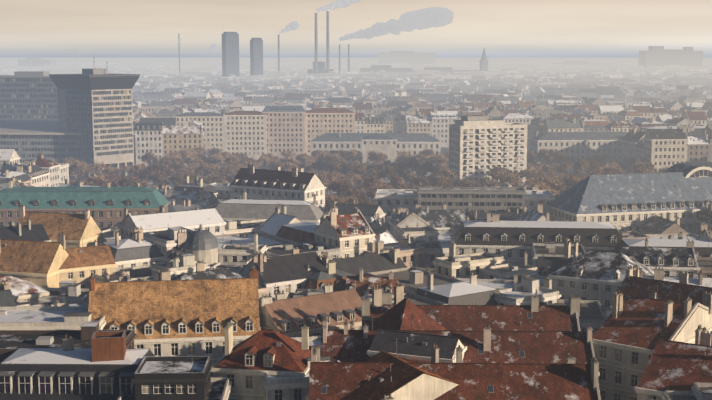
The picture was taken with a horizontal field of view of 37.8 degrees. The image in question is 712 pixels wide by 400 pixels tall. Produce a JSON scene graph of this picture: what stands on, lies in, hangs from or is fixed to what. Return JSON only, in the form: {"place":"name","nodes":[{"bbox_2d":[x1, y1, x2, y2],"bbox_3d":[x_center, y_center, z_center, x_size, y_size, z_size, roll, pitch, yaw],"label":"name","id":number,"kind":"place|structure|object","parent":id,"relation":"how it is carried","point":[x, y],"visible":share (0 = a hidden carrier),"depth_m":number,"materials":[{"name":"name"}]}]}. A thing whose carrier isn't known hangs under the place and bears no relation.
{"place":"outdoors","nodes":[
{"label":"outdoors","id":0,"kind":"place"},
{"bbox_2d":[91,331,125,361],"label":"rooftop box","id":1,"kind":"object","parent":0,"point":[108,345],"visible":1,"depth_m":165.41,"materials":[{"name":"red brick"}]},
{"bbox_2d":[316,0,361,11],"bbox_3d":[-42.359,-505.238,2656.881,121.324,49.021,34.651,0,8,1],"label":"steam","id":2,"kind":"object","parent":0,"point":[340,4],"visible":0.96,"depth_m":2649.74,"materials":[{"name":"paint"}]},
{"bbox_2d":[0,58,711,181],"bbox_3d":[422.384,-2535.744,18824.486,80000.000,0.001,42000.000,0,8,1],"label":"ground","id":3,"kind":"structure","parent":0,"point":[442,60],"depth_m":20135.52,"materials":[{"name":"paint"}]},
{"bbox_2d":[0,232,68,287],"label":"tan building","id":4,"kind":"structure","parent":3,"relation":"on","point":[42,262],"depth_m":252.58,"materials":[{"name":"tile"}]},
{"bbox_2d":[0,149,69,186],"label":"building","id":5,"kind":"structure","parent":3,"relation":"on","point":[40,171],"depth_m":490.00,"materials":[{"name":"paint"}]},
{"bbox_2d":[0,120,85,177],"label":"office building","id":6,"kind":"structure","parent":3,"relation":"on","point":[31,139],"depth_m":649.32,"materials":[{"name":"paint"}]},
{"bbox_2d":[0,71,57,120],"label":"office building","id":7,"kind":"structure","parent":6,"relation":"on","point":[28,95],"depth_m":754.04,"materials":[{"name":"paint"}]},
{"bbox_2d":[0,68,101,74],"bbox_3d":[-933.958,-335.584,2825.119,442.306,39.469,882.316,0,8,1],"label":"city","id":8,"kind":"object","parent":3,"relation":"on","point":[12,71],"visible":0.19,"depth_m":2924.48,"materials":[{"name":"paint"}]},
{"bbox_2d":[0,306,105,329],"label":"building","id":9,"kind":"structure","parent":3,"relation":"on","point":[44,317],"depth_m":190.52,"materials":[{"name":"paint"}]},
{"bbox_2d":[16,201,103,248],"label":"tan building","id":10,"kind":"structure","parent":3,"relation":"on","point":[80,230],"depth_m":298.15,"materials":[{"name":"paint"}]},
{"bbox_2d":[0,323,136,362],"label":"building","id":11,"kind":"structure","parent":3,"relation":"on","point":[11,341],"depth_m":181.06,"materials":[{"name":"paint"}]},
{"bbox_2d":[0,329,154,399],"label":"building mansard dormers","id":12,"kind":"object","parent":3,"relation":"on","point":[68,371],"visible":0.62,"depth_m":163.73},
{"bbox_2d":[0,66,158,71],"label":"city","id":13,"kind":"object","parent":3,"relation":"on","point":[129,68],"visible":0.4,"depth_m":3402.00,"materials":[{"name":"paint"}]},
{"bbox_2d":[0,180,168,230],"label":"teal building","id":14,"kind":"structure","parent":3,"relation":"on","point":[107,205],"depth_m":369.39,"materials":[{"name":"paint"}]},
{"bbox_2d":[58,240,116,288],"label":"tan building","id":15,"kind":"structure","parent":3,"relation":"on","point":[82,265],"depth_m":258.31,"materials":[{"name":"tile"}]},
{"bbox_2d":[49,55,139,177],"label":"office tower","id":16,"kind":"structure","parent":3,"relation":"on","point":[95,107],"depth_m":644.55,"materials":[{"name":"paint"}]},
{"bbox_2d":[0,176,230,211],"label":"buildings","id":17,"kind":"structure","parent":3,"relation":"on","point":[195,195],"depth_m":422.45,"materials":[{"name":"paint"}]},
{"bbox_2d":[88,265,260,376],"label":"building","id":18,"kind":"structure","parent":3,"relation":"on","point":[177,317],"depth_m":193.08,"materials":[{"name":"tile"}]},
{"bbox_2d":[117,377,231,399],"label":"building","id":19,"kind":"structure","parent":3,"relation":"on","point":[220,388],"depth_m":164.33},
{"bbox_2d":[131,356,212,399],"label":"flat-roofed building","id":20,"kind":"structure","parent":19,"relation":"on","point":[171,378],"depth_m":158.84,"materials":[{"name":"paint"}]},
{"bbox_2d":[129,107,229,171],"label":"apartment building","id":21,"kind":"structure","parent":3,"relation":"on","point":[159,137],"depth_m":684.42,"materials":[{"name":"paint"}]},
{"bbox_2d":[12,73,382,81],"bbox_3d":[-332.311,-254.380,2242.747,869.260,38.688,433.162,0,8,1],"label":"city","id":22,"kind":"object","parent":3,"relation":"on","point":[349,77],"visible":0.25,"depth_m":2239.11,"materials":[{"name":"paint"}]},
{"bbox_2d":[0,64,396,69],"bbox_3d":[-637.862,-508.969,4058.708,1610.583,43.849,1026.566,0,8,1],"label":"city","id":23,"kind":"object","parent":3,"relation":"on","point":[144,66],"visible":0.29,"depth_m":3925.03,"materials":[{"name":"paint"}]},
{"bbox_2d":[173,110,225,162],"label":"apartment building","id":24,"kind":"structure","parent":3,"relation":"on","point":[213,125],"depth_m":736.69,"materials":[{"name":"paint"}]},
{"bbox_2d":[0,195,410,243],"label":"buildings","id":25,"kind":"structure","parent":3,"relation":"on","point":[374,216],"depth_m":387.93,"materials":[{"name":"paint"}]},
{"bbox_2d":[55,68,388,78],"bbox_3d":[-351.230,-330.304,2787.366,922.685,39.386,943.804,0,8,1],"label":"city","id":26,"kind":"object","parent":3,"relation":"on","point":[268,73],"visible":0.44,"depth_m":2631.91,"materials":[{"name":"paint"}]},
{"bbox_2d":[57,61,407,66],"bbox_3d":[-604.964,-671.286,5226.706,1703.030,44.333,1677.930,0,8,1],"label":"city","id":27,"kind":"object","parent":3,"relation":"on","point":[189,63],"visible":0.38,"depth_m":5158.30,"materials":[{"name":"paint"}]},
{"bbox_2d":[222,32,262,76],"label":"high-rise towers","id":28,"kind":"structure","parent":3,"relation":"on","point":[230,52],"depth_m":2272.07,"materials":[{"name":"paint"}]},
{"bbox_2d":[151,67,337,71],"bbox_3d":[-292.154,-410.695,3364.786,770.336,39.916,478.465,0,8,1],"label":"city","id":29,"kind":"object","parent":3,"relation":"on","point":[211,69],"visible":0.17,"depth_m":3353.04,"materials":[{"name":"paint"}]},
{"bbox_2d":[223,107,266,159],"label":"apartment building","id":30,"kind":"structure","parent":3,"relation":"on","point":[245,132],"depth_m":738.12,"materials":[{"name":"paint"}]},
{"bbox_2d":[132,76,363,90],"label":"city","id":31,"kind":"object","parent":3,"relation":"on","point":[253,84],"visible":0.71,"depth_m":1768.38,"materials":[{"name":"paint"}]},
{"bbox_2d":[0,205,501,399],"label":"buildings","id":32,"kind":"structure","parent":3,"relation":"on","point":[295,245],"depth_m":256.51,"materials":[{"name":"paint"}]},
{"bbox_2d":[160,75,347,82],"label":"city","id":33,"kind":"object","parent":3,"relation":"on","point":[210,78],"visible":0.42,"depth_m":2008.89,"materials":[{"name":"paint"}]},
{"bbox_2d":[132,82,384,102],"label":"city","id":34,"kind":"object","parent":3,"relation":"on","point":[224,91],"visible":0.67,"depth_m":1299.40,"materials":[{"name":"paint"}]},
{"bbox_2d":[178,11,349,73],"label":"power station","id":35,"kind":"object","parent":3,"relation":"on","point":[320,67],"visible":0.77,"depth_m":2675.17,"materials":[{"name":"paint"}]},
{"bbox_2d":[211,311,320,399],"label":"house","id":36,"kind":"structure","parent":3,"relation":"on","point":[245,365],"depth_m":170.44,"materials":[{"name":"red tile"}]},
{"bbox_2d":[215,190,324,222],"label":"roof","id":37,"kind":"structure","parent":3,"relation":"on","point":[243,208],"depth_m":353.42,"materials":[{"name":"paint"}]},
{"bbox_2d":[132,93,415,132],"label":"city","id":38,"kind":"object","parent":3,"relation":"on","point":[369,118],"visible":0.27,"depth_m":938.49,"materials":[{"name":"paint"}]},
{"bbox_2d":[229,163,325,212],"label":"building","id":39,"kind":"structure","parent":3,"relation":"on","point":[276,184],"depth_m":398.78,"materials":[{"name":"paint"}]},
{"bbox_2d":[262,101,304,160],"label":"apartment building","id":40,"kind":"structure","parent":3,"relation":"on","point":[285,126],"depth_m":741.61,"materials":[{"name":"paint"}]},
{"bbox_2d":[262,336,339,399],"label":"building","id":41,"kind":"structure","parent":3,"relation":"on","point":[285,388],"depth_m":165.88,"materials":[{"name":"grey paint"}]},
{"bbox_2d":[18,51,609,74],"bbox_3d":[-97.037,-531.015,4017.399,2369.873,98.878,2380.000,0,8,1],"label":"distant buildings","id":42,"kind":"structure","parent":3,"relation":"on","point":[412,57],"depth_m":4500.06,"materials":[{"name":"paint"}]},
{"bbox_2d":[305,104,355,155],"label":"apartment building","id":43,"kind":"structure","parent":3,"relation":"on","point":[332,120],"depth_m":744.98,"materials":[{"name":"paint"}]},
{"bbox_2d":[15,227,711,399],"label":"buildings","id":44,"kind":"structure","parent":3,"relation":"on","point":[515,283],"depth_m":255.88,"materials":[{"name":"paint"}]},
{"bbox_2d":[184,224,217,266],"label":"dome","id":45,"kind":"structure","parent":44,"relation":"on","point":[201,244],"depth_m":263.96,"materials":[{"name":"paint"}]},
{"bbox_2d":[306,339,460,399],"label":"building","id":46,"kind":"structure","parent":3,"relation":"on","point":[401,379],"depth_m":157.40,"materials":[{"name":"tile"}]},
{"bbox_2d":[368,283,446,329],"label":"roof","id":47,"kind":"structure","parent":3,"relation":"on","point":[396,317],"depth_m":185.95,"materials":[{"name":"tile"}]},
{"bbox_2d":[367,311,466,362],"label":"house","id":48,"kind":"structure","parent":3,"relation":"on","point":[412,346],"depth_m":172.26,"materials":[{"name":"tile"}]},
{"bbox_2d":[356,91,512,103],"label":"city","id":49,"kind":"object","parent":3,"relation":"on","point":[468,97],"visible":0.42,"depth_m":1199.14,"materials":[{"name":"paint"}]},
{"bbox_2d":[362,76,544,82],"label":"city","id":50,"kind":"object","parent":3,"relation":"on","point":[435,80],"visible":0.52,"depth_m":2029.91,"materials":[{"name":"paint"}]},
{"bbox_2d":[308,344,600,399],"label":"red building","id":51,"kind":"structure","parent":3,"relation":"on","point":[570,379],"depth_m":159.92,"materials":[{"name":"tile"}]},
{"bbox_2d":[320,315,599,375],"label":"red building","id":52,"kind":"structure","parent":3,"relation":"on","point":[487,345],"depth_m":176.88,"materials":[{"name":"tile"}]},
{"bbox_2d":[375,186,554,220],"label":"long white building","id":53,"kind":"structure","parent":3,"relation":"on","point":[388,201],"depth_m":400.12,"materials":[{"name":"paint"}]},
{"bbox_2d":[417,187,526,212],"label":"office building","id":54,"kind":"structure","parent":53,"relation":"on","point":[489,199],"depth_m":390.13,"materials":[{"name":"grey concrete"}]},
{"bbox_2d":[361,289,580,330],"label":"red building","id":55,"kind":"structure","parent":3,"relation":"on","point":[534,316],"depth_m":194.13,"materials":[{"name":"tile"}]},
{"bbox_2d":[338,76,608,95],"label":"city","id":56,"kind":"object","parent":3,"relation":"on","point":[483,83],"visible":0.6,"depth_m":1753.50,"materials":[{"name":"paint"}]},
{"bbox_2d":[362,61,638,66],"bbox_3d":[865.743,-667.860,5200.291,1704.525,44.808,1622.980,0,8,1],"label":"city","id":57,"kind":"object","parent":3,"relation":"on","point":[544,64],"visible":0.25,"depth_m":4943.03,"materials":[{"name":"paint"}]},
{"bbox_2d":[391,67,630,71],"bbox_3d":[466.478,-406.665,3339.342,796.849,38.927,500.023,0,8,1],"label":"city","id":58,"kind":"object","parent":3,"relation":"on","point":[577,69],"visible":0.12,"depth_m":3343.14,"materials":[{"name":"paint"}]},
{"bbox_2d":[359,68,681,77],"bbox_3d":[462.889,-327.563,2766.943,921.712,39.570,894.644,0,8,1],"label":"city","id":59,"kind":"object","parent":3,"relation":"on","point":[539,73],"visible":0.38,"depth_m":2617.44,"materials":[{"name":"paint"}]},
{"bbox_2d":[362,92,711,153],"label":"city","id":60,"kind":"object","parent":3,"relation":"on","point":[432,117],"visible":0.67,"depth_m":867.92,"materials":[{"name":"paint"}]},
{"bbox_2d":[453,211,621,265],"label":"building","id":61,"kind":"structure","parent":3,"relation":"on","point":[510,241],"depth_m":286.13,"materials":[{"name":"paint"}]},
{"bbox_2d":[364,81,711,103],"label":"city","id":62,"kind":"object","parent":3,"relation":"on","point":[614,92],"visible":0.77,"depth_m":1337.12,"materials":[{"name":"paint"}]},
{"bbox_2d":[365,63,711,69],"bbox_3d":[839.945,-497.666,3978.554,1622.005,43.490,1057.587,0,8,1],"label":"city","id":63,"kind":"object","parent":3,"relation":"on","point":[555,66],"visible":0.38,"depth_m":3738.43,"materials":[{"name":"paint"}]},
{"bbox_2d":[381,72,711,80],"bbox_3d":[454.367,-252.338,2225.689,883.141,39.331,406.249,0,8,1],"label":"city","id":64,"kind":"object","parent":3,"relation":"on","point":[680,75],"visible":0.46,"depth_m":2227.61,"materials":[{"name":"paint"}]},
{"bbox_2d":[383,201,711,256],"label":"buildings","id":65,"kind":"structure","parent":3,"relation":"on","point":[442,226],"depth_m":368.09,"materials":[{"name":"paint"}]},
{"bbox_2d":[548,237,653,305],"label":"building","id":66,"kind":"structure","parent":3,"relation":"on","point":[599,275],"depth_m":244.56,"materials":[{"name":"paint"}]},
{"bbox_2d":[527,109,711,150],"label":"city","id":67,"kind":"object","parent":3,"relation":"on","point":[541,125],"visible":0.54,"depth_m":723.21,"materials":[{"name":"paint"}]},
{"bbox_2d":[531,238,711,399],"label":"buildings","id":68,"kind":"structure","parent":3,"relation":"on","point":[670,264],"depth_m":251.45,"materials":[{"name":"paint"}]},
{"bbox_2d":[547,172,711,233],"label":"building","id":69,"kind":"structure","parent":3,"relation":"on","point":[629,202],"depth_m":386.64,"materials":[{"name":"paint"}]},
{"bbox_2d":[666,163,711,177],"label":"roof","id":70,"kind":"structure","parent":69,"relation":"attached to","point":[691,170],"depth_m":398.91,"materials":[{"name":"grey metal"}]},
{"bbox_2d":[556,76,711,85],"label":"city","id":71,"kind":"object","parent":3,"relation":"on","point":[607,80],"visible":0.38,"depth_m":1994.40,"materials":[{"name":"paint"}]},
{"bbox_2d":[592,284,711,399],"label":"red building","id":72,"kind":"structure","parent":3,"relation":"on","point":[630,332],"depth_m":190.77,"materials":[{"name":"tile"}]},
{"bbox_2d":[610,265,711,310],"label":"red building","id":73,"kind":"structure","parent":3,"relation":"on","point":[634,283],"depth_m":211.39,"materials":[{"name":"tile"}]},
{"bbox_2d":[611,77,711,88],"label":"city","id":74,"kind":"object","parent":3,"relation":"on","point":[629,83],"visible":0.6,"depth_m":1811.40,"materials":[{"name":"paint"}]},
{"bbox_2d":[612,230,711,256],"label":"building","id":75,"kind":"structure","parent":3,"relation":"on","point":[701,248],"depth_m":270.97,"materials":[{"name":"paint"}]},
{"bbox_2d":[620,123,711,173],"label":"building","id":76,"kind":"structure","parent":3,"relation":"on","point":[664,148],"depth_m":610.73,"materials":[{"name":"paint"}]},
{"bbox_2d":[638,46,702,67],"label":"hospital block","id":77,"kind":"structure","parent":3,"relation":"on","point":[662,56],"depth_m":3807.02,"materials":[{"name":"paint"}]},
{"bbox_2d":[639,122,705,132],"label":"building","id":78,"kind":"structure","parent":3,"relation":"on","point":[662,127],"depth_m":698.53,"materials":[{"name":"paint"}]},
{"bbox_2d":[634,325,711,399],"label":"red building","id":79,"kind":"structure","parent":3,"relation":"on","point":[677,365],"depth_m":169.04,"materials":[{"name":"tile"}]},
{"bbox_2d":[0,0,711,57],"label":"sky","id":80,"kind":"structure","parent":0,"point":[28,28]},
{"bbox_2d":[128,170,585,212],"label":"park ground","id":81,"kind":"structure","parent":0,"point":[150,183],"depth_m":635.71,"materials":[{"name":"paint"}]},
{"bbox_2d":[69,159,89,179],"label":"tree","id":82,"kind":"object","parent":81,"relation":"on","point":[81,167],"visible":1,"depth_m":583.36,"materials":[{"name":"plant"}]},
{"bbox_2d":[88,162,113,174],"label":"tree","id":83,"kind":"object","parent":81,"relation":"on","point":[97,166],"visible":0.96,"depth_m":591.91,"materials":[{"name":"plant"}]},
{"bbox_2d":[88,176,115,186],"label":"tree","id":84,"kind":"object","parent":81,"relation":"on","point":[100,181],"visible":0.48,"depth_m":503.62,"materials":[{"name":"paint"}]},
{"bbox_2d":[115,174,140,186],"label":"tree","id":85,"kind":"object","parent":81,"relation":"on","point":[126,182],"visible":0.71,"depth_m":507.04,"materials":[{"name":"paint"}]},
{"bbox_2d":[140,150,157,164],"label":"tree","id":86,"kind":"object","parent":81,"relation":"on","point":[147,157],"visible":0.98,"depth_m":632.78,"materials":[{"name":"plant"}]},
{"bbox_2d":[141,163,173,175],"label":"tree","id":87,"kind":"object","parent":81,"relation":"on","point":[164,168],"visible":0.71,"depth_m":564.71,"materials":[{"name":"plant"}]},
{"bbox_2d":[147,169,168,184],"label":"tree","id":88,"kind":"object","parent":81,"relation":"on","point":[156,176],"visible":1,"depth_m":548.38,"materials":[{"name":"paint"}]},
{"bbox_2d":[187,146,209,155],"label":"tree","id":89,"kind":"object","parent":81,"relation":"on","point":[193,151],"visible":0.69,"depth_m":677.01,"materials":[{"name":"plant"}]},
{"bbox_2d":[194,162,216,176],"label":"tree","id":90,"kind":"object","parent":81,"relation":"on","point":[203,167],"visible":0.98,"depth_m":579.42,"materials":[{"name":"plant"}]},
{"bbox_2d":[313,150,332,162],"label":"tree","id":91,"kind":"object","parent":81,"relation":"on","point":[320,155],"visible":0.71,"depth_m":640.01,"materials":[{"name":"plant"}]},
{"bbox_2d":[328,177,353,199],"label":"tree","id":92,"kind":"object","parent":81,"relation":"on","point":[339,186],"visible":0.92,"depth_m":491.10,"materials":[{"name":"paint"}]},
{"bbox_2d":[345,163,367,188],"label":"tree","id":93,"kind":"object","parent":81,"relation":"on","point":[358,168],"visible":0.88,"depth_m":566.46,"materials":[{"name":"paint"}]},
{"bbox_2d":[356,176,380,199],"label":"tree","id":94,"kind":"object","parent":81,"relation":"on","point":[372,182],"visible":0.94,"depth_m":508.28,"materials":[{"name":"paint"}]},
{"bbox_2d":[366,150,387,161],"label":"tree","id":95,"kind":"object","parent":81,"relation":"on","point":[374,156],"visible":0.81,"depth_m":641.91,"materials":[{"name":"plant"}]},
{"bbox_2d":[362,134,397,175],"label":"palace building","id":96,"kind":"structure","parent":81,"relation":"on","point":[385,144],"depth_m":658.29,"materials":[{"name":"paint"}]},
{"bbox_2d":[363,172,402,185],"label":"tree","id":97,"kind":"object","parent":81,"relation":"on","point":[395,179],"visible":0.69,"depth_m":532.47,"materials":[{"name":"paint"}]},
{"bbox_2d":[404,158,434,175],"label":"tree","id":98,"kind":"object","parent":81,"relation":"on","point":[428,167],"visible":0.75,"depth_m":582.95,"materials":[{"name":"plant"}]},
{"bbox_2d":[428,152,448,165],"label":"tree","id":99,"kind":"object","parent":81,"relation":"on","point":[437,158],"visible":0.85,"depth_m":620.99,"materials":[{"name":"plant"}]},
{"bbox_2d":[433,165,457,179],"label":"tree","id":100,"kind":"object","parent":81,"relation":"on","point":[444,172],"visible":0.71,"depth_m":543.96,"materials":[{"name":"plant"}]},
{"bbox_2d":[452,177,478,186],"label":"tree","id":101,"kind":"object","parent":81,"relation":"on","point":[459,182],"visible":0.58,"depth_m":515.99,"materials":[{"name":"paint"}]},
{"bbox_2d":[473,176,500,186],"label":"tree","id":102,"kind":"object","parent":81,"relation":"on","point":[482,181],"visible":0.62,"depth_m":527.26,"materials":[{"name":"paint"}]},
{"bbox_2d":[449,100,527,186],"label":"apartment building","id":103,"kind":"structure","parent":81,"relation":"on","point":[480,146],"depth_m":563.77,"materials":[{"name":"paint"}]},
{"bbox_2d":[503,173,522,186],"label":"tree","id":104,"kind":"object","parent":81,"relation":"on","point":[512,178],"visible":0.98,"depth_m":532.59,"materials":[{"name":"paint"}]},
{"bbox_2d":[530,161,557,177],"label":"tree","id":105,"kind":"object","parent":81,"relation":"on","point":[538,167],"visible":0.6,"depth_m":602.17,"materials":[{"name":"plant"}]},
{"bbox_2d":[531,175,567,191],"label":"tree","id":106,"kind":"object","parent":81,"relation":"on","point":[552,184],"visible":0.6,"depth_m":498.76,"materials":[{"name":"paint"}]},
{"bbox_2d":[548,151,571,163],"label":"tree","id":107,"kind":"object","parent":81,"relation":"on","point":[559,157],"visible":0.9,"depth_m":647.63,"materials":[{"name":"plant"}]},
{"bbox_2d":[561,174,582,190],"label":"tree","id":108,"kind":"object","parent":81,"relation":"on","point":[570,181],"visible":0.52,"depth_m":504.63,"materials":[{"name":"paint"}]},
{"bbox_2d":[530,127,638,174],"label":"building","id":109,"kind":"structure","parent":81,"relation":"on","point":[579,145],"depth_m":668.25,"materials":[{"name":"paint"}]},
{"bbox_2d":[573,158,601,176],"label":"tree","id":110,"kind":"object","parent":81,"relation":"on","point":[580,165],"visible":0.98,"depth_m":595.70,"materials":[{"name":"plant"}]},
{"bbox_2d":[634,161,655,172],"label":"tree","id":111,"kind":"object","parent":81,"relation":"on","point":[642,168],"visible":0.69,"depth_m":573.87,"materials":[{"name":"plant"}]},
{"bbox_2d":[310,130,440,169],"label":"palace building","id":112,"kind":"structure","parent":0,"point":[413,143],"depth_m":691.76,"materials":[{"name":"paint"}]},
{"bbox_2d":[338,7,453,40],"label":"smoke plume","id":113,"kind":"object","parent":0,"point":[425,18],"visible":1,"depth_m":2643.32,"materials":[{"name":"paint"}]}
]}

